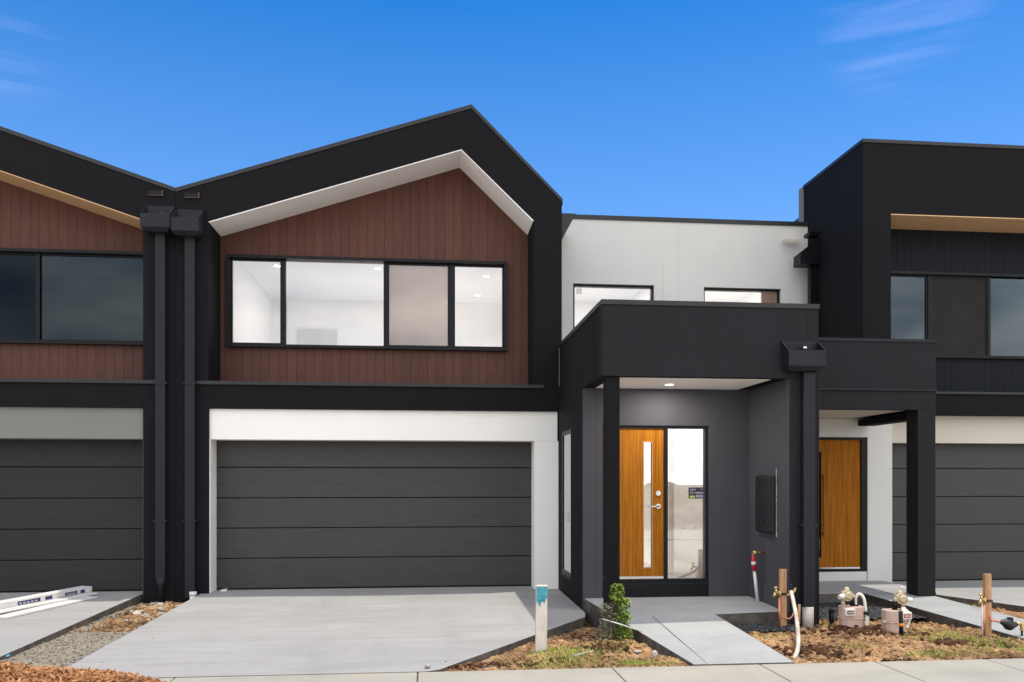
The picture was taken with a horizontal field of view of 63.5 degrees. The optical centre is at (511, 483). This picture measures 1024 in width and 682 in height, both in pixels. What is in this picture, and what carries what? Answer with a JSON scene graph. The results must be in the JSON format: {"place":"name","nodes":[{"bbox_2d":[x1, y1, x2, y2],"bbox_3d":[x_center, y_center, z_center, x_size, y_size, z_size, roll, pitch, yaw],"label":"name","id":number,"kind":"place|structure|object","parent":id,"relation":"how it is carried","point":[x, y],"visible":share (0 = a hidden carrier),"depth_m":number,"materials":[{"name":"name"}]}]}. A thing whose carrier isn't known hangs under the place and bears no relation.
{"place":"outdoors","nodes":[
{"label":"outdoors","id":0,"kind":"place"},
{"bbox_2d":[0,591,142,659],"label":"driveway","id":1,"kind":"structure","parent":0,"point":[20,634],"depth_m":10.04,"materials":[{"name":"concrete"}]},
{"bbox_2d":[0,596,97,618],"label":"board length","id":2,"kind":"object","parent":1,"relation":"on","point":[38,609],"visible":1,"depth_m":10.69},
{"bbox_2d":[0,592,97,613],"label":"board length","id":3,"kind":"object","parent":1,"relation":"on","point":[24,606],"visible":1,"depth_m":10.95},
{"bbox_2d":[0,586,91,608],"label":"board pack","id":4,"kind":"object","parent":3,"relation":"on","point":[18,601],"visible":1,"depth_m":11.11,"materials":[{"name":"grey"}]},
{"bbox_2d":[0,602,184,667],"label":"gravel strip","id":5,"kind":"object","parent":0,"point":[45,661],"visible":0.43,"depth_m":8.67,"materials":[{"name":"grey gravel"}]},
{"bbox_2d":[69,601,182,632],"bbox_3d":[-4.759,1.699,10.665,1.162,0.103,2.247,0,0,-6],"label":"soil rubble","id":6,"kind":"object","parent":5,"relation":"on","point":[120,623],"visible":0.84,"depth_m":10.26,"materials":[{"name":"brown soil"}]},
{"bbox_2d":[189,591,196,598],"bbox_3d":[-4.554,1.655,11.820,0.104,0.210,0.106,0,0,-6],"label":"pvc stub","id":7,"kind":"object","parent":5,"relation":"on","point":[192,594],"visible":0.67,"depth_m":11.78,"materials":[{"name":"white plastic"}]},
{"bbox_2d":[101,602,178,624],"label":"pale gravel","id":8,"kind":"structure","parent":0,"point":[145,614],"depth_m":10.78,"materials":[{"name":"beige gravel"}]},
{"bbox_2d":[68,586,584,678],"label":"driveway","id":9,"kind":"structure","parent":0,"point":[229,633],"depth_m":9.24,"materials":[{"name":"concrete"}]},
{"bbox_2d":[0,0,1023,221],"label":"sky","id":10,"kind":"structure","parent":0,"point":[703,109],"materials":[{"name":"blue"}]},
{"bbox_2d":[444,620,688,671],"bbox_3d":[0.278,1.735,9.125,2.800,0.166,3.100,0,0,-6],"label":"garden soil","id":11,"kind":"structure","parent":0,"point":[587,625],"depth_m":8.17,"materials":[{"name":"brown soil"}]},
{"bbox_2d":[535,585,547,652],"bbox_3d":[0.299,1.410,8.454,0.116,0.740,0.052,1,0,-6],"label":"marker stake","id":12,"kind":"object","parent":11,"relation":"on","point":[541,620],"visible":0.84,"depth_m":8.43,"materials":[{"name":"blue paint"}]},
{"bbox_2d":[478,637,677,669],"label":"grass","id":13,"kind":"structure","parent":11,"relation":"on","point":[580,657],"depth_m":7.97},
{"bbox_2d":[572,650,593,656],"bbox_3d":[0.695,1.662,8.087,0.240,0.043,0.018,0,0,-28],"label":"stick","id":14,"kind":"object","parent":11,"relation":"on","point":[583,653],"visible":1,"depth_m":8.08,"materials":[{"name":"wood"}]},
{"bbox_2d":[592,583,632,641],"bbox_3d":[1.097,1.405,8.843,0.470,0.661,0.362,0,0,-6],"label":"shrub","id":15,"kind":"object","parent":11,"relation":"on","point":[615,630],"visible":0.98,"depth_m":8.84,"materials":[{"name":"green plant"}]},
{"bbox_2d":[602,619,640,630],"bbox_3d":[1.224,1.526,8.818,0.537,0.193,0.140,0,0,-26],"label":"stick","id":16,"kind":"object","parent":11,"relation":"on","point":[621,624],"visible":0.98,"depth_m":8.75,"materials":[{"name":"white plastic"}]},
{"bbox_2d":[652,650,657,657],"bbox_3d":[1.405,1.683,8.135,0.060,0.093,0.045,0,0,-6],"label":"rubble stone","id":17,"kind":"object","parent":11,"relation":"on","point":[655,653],"visible":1,"depth_m":8.12,"materials":[{"name":"white stone"}]},
{"bbox_2d":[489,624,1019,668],"bbox_3d":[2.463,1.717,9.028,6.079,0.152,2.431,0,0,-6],"label":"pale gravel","id":18,"kind":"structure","parent":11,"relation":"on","point":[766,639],"depth_m":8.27,"materials":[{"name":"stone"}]},
{"bbox_2d":[154,658,1023,681],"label":"footpath","id":19,"kind":"structure","parent":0,"point":[993,670],"depth_m":7.36,"materials":[{"name":"concrete"}]},
{"bbox_2d":[584,596,793,665],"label":"entry path","id":20,"kind":"structure","parent":0,"point":[705,630],"depth_m":9.19,"materials":[{"name":"concrete"}]},
{"bbox_2d":[653,616,704,661],"bbox_3d":[1.727,1.613,8.679,0.005,0.158,1.880,0,0,-6],"label":"path joint","id":21,"kind":"object","parent":20,"relation":"on","point":[679,639],"visible":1,"depth_m":8.56,"materials":[{"name":"concrete"}]},
{"bbox_2d":[751,555,758,601],"bbox_3d":[3.060,1.188,10.413,0.104,0.609,0.061,0,0,-6],"label":"riser pipe","id":22,"kind":"object","parent":20,"relation":"on","point":[753,563],"visible":0.93,"depth_m":10.40,"materials":[{"name":"white plastic"}]},
{"bbox_2d":[730,601,926,632],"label":"dark gravel","id":23,"kind":"structure","parent":0,"point":[760,627],"depth_m":9.66,"materials":[{"name":"black gravel"}]},
{"bbox_2d":[745,617,1023,663],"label":"front garden soil","id":24,"kind":"structure","parent":0,"point":[875,646],"depth_m":8.66,"materials":[{"name":"brown soil"}]},
{"bbox_2d":[735,623,803,631],"bbox_3d":[2.853,1.653,9.507,1.000,0.034,0.840,0,0,-6],"label":"dark gravel bed","id":25,"kind":"object","parent":24,"relation":"on","point":[767,627],"visible":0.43,"depth_m":9.46,"materials":[{"name":"black gravel"}]},
{"bbox_2d":[772,569,795,627],"bbox_3d":[3.107,1.343,9.486,0.288,0.715,0.111,0,0,-6],"label":"tap stake","id":26,"kind":"object","parent":25,"relation":"on","point":[782,593],"visible":0.79,"depth_m":9.48,"materials":[{"name":"brown wood"}]},
{"bbox_2d":[797,604,800,623],"bbox_3d":[3.314,1.510,9.559,0.034,0.224,0.088,0,0,26],"label":"short peg","id":27,"kind":"object","parent":25,"relation":"on","point":[799,609],"visible":0.7,"depth_m":9.56,"materials":[{"name":"brown wood"}]},
{"bbox_2d":[788,584,799,658],"bbox_3d":[2.982,1.433,8.729,0.099,0.583,1.485,0,0,17],"label":"hose pipe","id":28,"kind":"object","parent":24,"relation":"on","point":[797,627],"visible":0.98,"depth_m":8.81,"materials":[{"name":"white plastic"}]},
{"bbox_2d":[828,609,834,624],"bbox_3d":[3.777,1.605,9.782,0.070,0.230,0.072,0,0,-6],"label":"drain stub","id":29,"kind":"object","parent":24,"relation":"on","point":[831,616],"visible":0.83,"depth_m":9.76,"materials":[{"name":"black plastic"}]},
{"bbox_2d":[837,587,868,627],"bbox_3d":[3.878,1.438,9.434,0.360,0.515,0.224,0,0,-6],"label":"gas meter","id":30,"kind":"object","parent":24,"relation":"on","point":[852,613],"visible":0.96,"depth_m":9.38,"materials":[{"name":"paint"}]},
{"bbox_2d":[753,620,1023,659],"bbox_3d":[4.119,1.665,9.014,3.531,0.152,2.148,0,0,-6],"label":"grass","id":31,"kind":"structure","parent":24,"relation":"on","point":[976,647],"depth_m":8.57,"materials":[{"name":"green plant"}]},
{"bbox_2d":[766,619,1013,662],"bbox_3d":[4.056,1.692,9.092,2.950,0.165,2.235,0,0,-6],"label":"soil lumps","id":32,"kind":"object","parent":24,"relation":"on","point":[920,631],"visible":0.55,"depth_m":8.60,"materials":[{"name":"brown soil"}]},
{"bbox_2d":[767,622,1016,660],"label":"damp soil","id":33,"kind":"structure","parent":24,"relation":"on","point":[947,641],"depth_m":8.65,"materials":[{"name":"brown soil"}]},
{"bbox_2d":[880,586,912,633],"bbox_3d":[4.313,1.434,9.301,0.350,0.564,0.224,0,0,-6],"label":"gas meter","id":34,"kind":"object","parent":24,"relation":"on","point":[889,620],"visible":0.94,"depth_m":9.24,"materials":[{"name":"paint"}]},
{"bbox_2d":[898,611,903,636],"bbox_3d":[4.239,1.573,9.018,0.054,0.356,0.047,0,0,-6],"label":"marker pipe","id":35,"kind":"object","parent":24,"relation":"on","point":[901,625],"visible":0.83,"depth_m":9.00,"materials":[{"name":"black plastic"}]},
{"bbox_2d":[978,574,992,636],"bbox_3d":[5.204,1.375,9.128,0.210,0.750,0.077,0,0,-18],"label":"tap stake","id":36,"kind":"object","parent":24,"relation":"on","point":[986,611],"visible":0.94,"depth_m":9.13,"materials":[{"name":"brown wood"}]},
{"bbox_2d":[989,615,1023,635],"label":"water meter","id":37,"kind":"object","parent":24,"relation":"on","point":[1008,623],"visible":0.98,"depth_m":8.97,"materials":[{"name":"black metal"}]},
{"bbox_2d":[865,593,1023,639],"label":"path","id":38,"kind":"structure","parent":0,"point":[938,610],"depth_m":10.41,"materials":[{"name":"concrete"}]},
{"bbox_2d":[892,580,1023,611],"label":"driveway","id":39,"kind":"structure","parent":0,"point":[1007,595],"depth_m":12.30,"materials":[{"name":"concrete"}]},
{"bbox_2d":[973,605,1023,618],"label":"garden soil","id":40,"kind":"structure","parent":0,"point":[1019,614],"depth_m":11.03,"materials":[{"name":"brown soil"}]},
{"bbox_3d":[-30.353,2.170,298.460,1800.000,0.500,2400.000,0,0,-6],"label":"ground","id":41,"kind":"structure","parent":0,"visible":0},
{"bbox_2d":[0,661,166,681],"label":"bark mulch","id":42,"kind":"object","parent":41,"relation":"on","point":[10,671],"visible":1,"depth_m":6.37,"materials":[{"name":"brown wood"}]},
{"bbox_2d":[0,126,175,603],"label":"townhouse","id":43,"kind":"structure","parent":41,"relation":"on","point":[87,371],"depth_m":12.19,"materials":[{"name":"metal"}]},
{"bbox_2d":[0,248,142,345],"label":"window","id":44,"kind":"structure","parent":43,"relation":"in","point":[48,296],"depth_m":12.49,"materials":[{"name":"black glass"}]},
{"bbox_2d":[0,439,142,592],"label":"garage door","id":45,"kind":"structure","parent":43,"relation":"in","point":[71,511],"depth_m":12.21,"materials":[{"name":"metal"}]},
{"bbox_2d":[171,104,825,628],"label":"townhouse","id":46,"kind":"structure","parent":41,"relation":"on","point":[455,348],"depth_m":12.48,"materials":[{"name":"metal"}]},
{"bbox_2d":[226,254,506,351],"bbox_3d":[-2.226,-2.795,12.944,4.310,1.410,0.195,0,0,-6],"label":"window","id":47,"kind":"structure","parent":46,"relation":"in","point":[419,294],"depth_m":13.03,"materials":[{"name":"black glass"}]},
{"bbox_2d":[217,441,530,589],"bbox_3d":[-2.064,0.440,12.706,4.865,2.360,0.100,0,0,-6],"label":"garage door","id":48,"kind":"structure","parent":46,"relation":"in","point":[291,514],"depth_m":12.65,"materials":[{"name":"metal"}]},
{"bbox_2d":[562,429,570,577],"bbox_3d":[0.803,0.285,11.917,0.038,2.086,0.846,0,0,-6],"label":"slot window","id":49,"kind":"structure","parent":46,"relation":"in","point":[566,435],"depth_m":11.98,"materials":[{"name":"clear glass"}]},
{"bbox_2d":[573,284,652,327],"bbox_3d":[1.779,-2.700,14.675,1.440,1.590,0.120,0,0,-6],"label":"window","id":50,"kind":"structure","parent":46,"relation":"in","point":[578,287],"depth_m":14.61,"materials":[{"name":"black glass"}]},
{"bbox_2d":[620,428,663,578],"bbox_3d":[1.579,0.266,10.762,0.804,1.956,0.107,0,0,-6],"label":"front door","id":51,"kind":"structure","parent":46,"relation":"in","point":[632,441],"depth_m":10.78,"materials":[{"name":"brown wood"}]},
{"bbox_2d":[678,138,1023,595],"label":"townhouse","id":52,"kind":"structure","parent":41,"relation":"on","point":[901,262],"depth_m":13.51,"materials":[{"name":"metal"}]},
{"bbox_2d":[704,288,778,302],"bbox_3d":[4.110,-2.695,14.912,1.415,1.580,0.120,0,0,-6],"label":"window","id":53,"kind":"structure","parent":52,"relation":"in","point":[767,296],"depth_m":14.91,"materials":[{"name":"black glass"}]},
{"bbox_2d":[819,440,859,568],"bbox_3d":[5.066,0.336,13.125,0.965,2.042,0.090,0,0,-6],"label":"front door","id":54,"kind":"structure","parent":52,"relation":"in","point":[839,460],"depth_m":13.14,"materials":[{"name":"brown wood"}]},
{"bbox_2d":[891,271,1023,359],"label":"window","id":55,"kind":"structure","parent":52,"relation":"in","point":[969,315],"depth_m":13.93,"materials":[{"name":"black glass"}]},
{"bbox_2d":[892,443,1023,580],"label":"garage door","id":56,"kind":"structure","parent":52,"relation":"in","point":[979,488],"depth_m":13.64,"materials":[{"name":"metal"}]},
{"bbox_2d":[819,581,935,602],"bbox_3d":[4.654,1.698,12.329,2.625,0.305,1.390,0,0,-6],"label":"porch","id":57,"kind":"object","parent":41,"relation":"on","point":[829,591],"visible":0.21,"depth_m":12.18,"materials":[{"name":"concrete"}]}
]}

